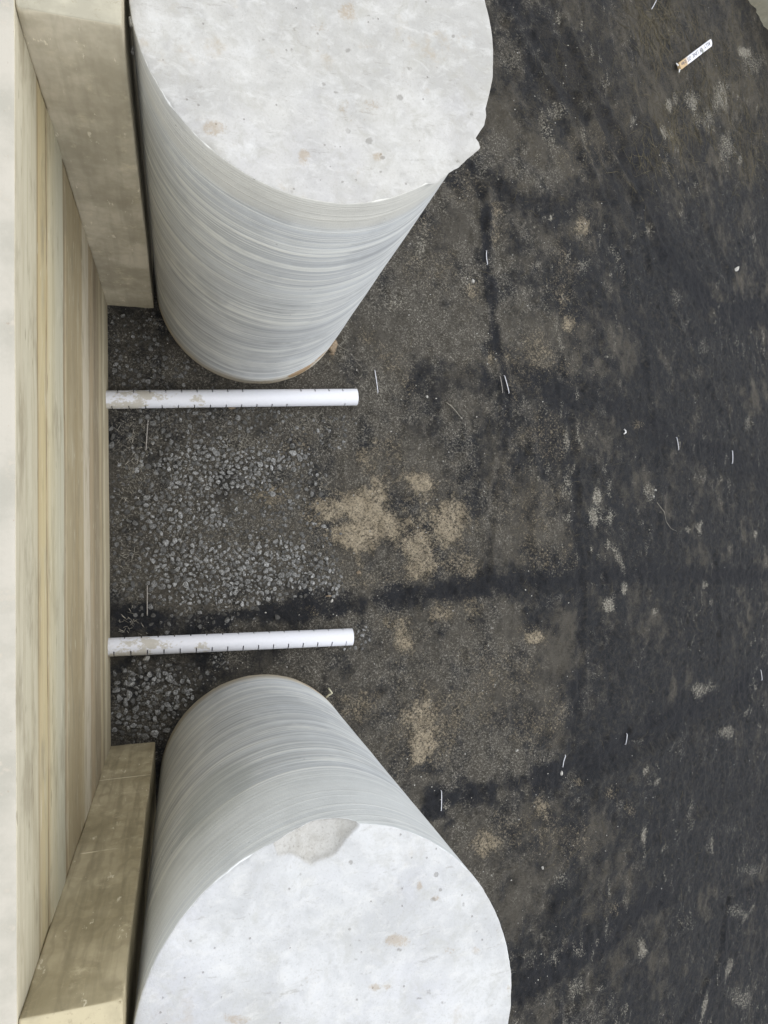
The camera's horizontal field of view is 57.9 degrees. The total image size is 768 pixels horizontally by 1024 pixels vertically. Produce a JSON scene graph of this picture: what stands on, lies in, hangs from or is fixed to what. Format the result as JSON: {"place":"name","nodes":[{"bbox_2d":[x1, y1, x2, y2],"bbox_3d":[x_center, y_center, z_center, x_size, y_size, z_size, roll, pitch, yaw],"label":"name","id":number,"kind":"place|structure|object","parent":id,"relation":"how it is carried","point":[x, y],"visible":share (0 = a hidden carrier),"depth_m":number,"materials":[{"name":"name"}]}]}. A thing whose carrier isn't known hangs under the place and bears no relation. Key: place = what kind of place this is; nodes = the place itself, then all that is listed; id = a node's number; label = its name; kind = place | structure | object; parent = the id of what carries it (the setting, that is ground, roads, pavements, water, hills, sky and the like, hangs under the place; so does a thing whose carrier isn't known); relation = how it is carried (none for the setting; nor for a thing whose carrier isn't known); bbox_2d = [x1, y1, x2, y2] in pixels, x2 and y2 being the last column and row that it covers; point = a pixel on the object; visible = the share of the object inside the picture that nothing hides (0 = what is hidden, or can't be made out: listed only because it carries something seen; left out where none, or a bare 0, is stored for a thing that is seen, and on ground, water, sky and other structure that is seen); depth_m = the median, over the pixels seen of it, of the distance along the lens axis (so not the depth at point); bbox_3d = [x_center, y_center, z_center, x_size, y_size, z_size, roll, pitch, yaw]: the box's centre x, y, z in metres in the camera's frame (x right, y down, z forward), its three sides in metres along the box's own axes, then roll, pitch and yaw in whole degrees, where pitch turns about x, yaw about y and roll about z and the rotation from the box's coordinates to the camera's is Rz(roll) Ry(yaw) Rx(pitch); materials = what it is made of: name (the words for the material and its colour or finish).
{"place":"outdoors","nodes":[
{"label":"outdoors","id":0,"kind":"place"},
{"bbox_2d":[108,311,372,743],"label":"gravel","id":1,"kind":"structure","parent":0,"point":[162,586],"depth_m":4.34,"materials":[{"name":"grey gravel"}]},
{"bbox_2d":[118,7,753,1011],"bbox_3d":[1.538,-0.286,6.217,7.197,2.068,10.853,-1,88,-16],"label":"grit","id":2,"kind":"object","parent":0,"point":[426,503],"visible":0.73,"depth_m":4.82,"materials":[{"name":"stone"}]},
{"bbox_2d":[107,0,767,1023],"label":"ground","id":3,"kind":"structure","parent":0,"point":[677,332],"depth_m":5.22,"materials":[{"name":"black soil"}]},
{"bbox_2d":[0,0,110,1023],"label":"concrete wall","id":4,"kind":"structure","parent":3,"relation":"on","point":[55,719],"depth_m":2.21,"materials":[{"name":"beige concrete"}]},
{"bbox_2d":[15,0,153,307],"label":"concrete pier","id":5,"kind":"structure","parent":4,"relation":"attached to","point":[82,57],"depth_m":2.43,"materials":[{"name":"beige concrete"}]},
{"bbox_2d":[19,742,155,1023],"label":"concrete pier","id":6,"kind":"structure","parent":4,"relation":"attached to","point":[86,970],"depth_m":2.34,"materials":[{"name":"beige concrete"}]},
{"bbox_2d":[145,422,147,449],"bbox_3d":[-1.466,-0.468,4.297,0.007,0.056,0.178,4,88,-16],"label":"ground staple","id":7,"kind":"object","parent":3,"relation":"in","point":[146,436],"visible":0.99,"depth_m":4.27,"materials":[{"name":"metal"}]},
{"bbox_2d":[147,585,147,615],"bbox_3d":[-1.453,0.542,4.266,0.008,0.056,0.190,0,89,-16],"label":"ground staple","id":8,"kind":"object","parent":3,"relation":"in","point":[147,600],"visible":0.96,"depth_m":4.24,"materials":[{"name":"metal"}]},
{"bbox_2d":[108,628,353,656],"bbox_3d":[-0.969,0.803,4.286,1.589,0.109,0.109,1,88,-17],"label":"drain pipe","id":9,"kind":"object","parent":3,"relation":"on","point":[148,645],"visible":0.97,"depth_m":4.25,"materials":[{"name":"white plastic"}]},
{"bbox_2d":[106,389,358,408],"bbox_3d":[-0.977,-0.711,4.346,1.664,0.109,0.109,-3,89,-17],"label":"drain pipe","id":10,"kind":"object","parent":3,"relation":"on","point":[124,399],"visible":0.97,"depth_m":4.31,"materials":[{"name":"white plastic"}]},
{"bbox_2d":[116,336,398,634],"bbox_3d":[-1.044,-0.387,4.400,1.077,0.041,2.404,46,77,-10],"label":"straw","id":11,"kind":"object","parent":3,"relation":"on","point":[219,445],"visible":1,"depth_m":4.27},
{"bbox_2d":[129,0,492,383],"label":"concrete column","id":12,"kind":"structure","parent":3,"relation":"on","point":[303,159],"depth_m":2.27,"materials":[{"name":"white concrete"}]},
{"bbox_2d":[129,16,132,27],"bbox_3d":[-0.744,-1.448,2.052,0.019,0.021,0.032,-1,88,-16],"label":"mortar crumb","id":13,"kind":"object","parent":12,"relation":"on","point":[130,23],"visible":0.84,"depth_m":2.05,"materials":[{"name":"beige concrete"}]},
{"bbox_2d":[133,675,510,1023],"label":"concrete column","id":14,"kind":"structure","parent":3,"relation":"on","point":[307,866],"depth_m":2.16,"materials":[{"name":"white concrete"}]},
{"bbox_2d":[328,340,337,352],"bbox_3d":[-0.345,-1.109,4.624,0.068,0.062,0.088,19,83,-15],"label":"clay clod","id":15,"kind":"object","parent":3,"relation":"on","point":[333,347],"visible":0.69,"depth_m":4.61,"materials":[{"name":"beige soil"}]},
{"bbox_2d":[676,39,711,71],"bbox_3d":[3.094,-4.551,6.913,1.067,0.032,0.090,-47,118,-34],"label":"survey stake","id":16,"kind":"object","parent":3,"relation":"on","point":[692,56],"visible":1,"depth_m":6.87,"materials":[{"name":"paint"}]},
{"bbox_2d":[748,0,767,28],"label":"concrete slab","id":17,"kind":"structure","parent":3,"relation":"on","point":[761,6],"depth_m":8.19,"materials":[{"name":"beige concrete"}]},
{"bbox_2d":[357,40,752,1022],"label":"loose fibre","id":18,"kind":"object","parent":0,"point":[605,486],"visible":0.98,"depth_m":5.32,"materials":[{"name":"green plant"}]}
]}

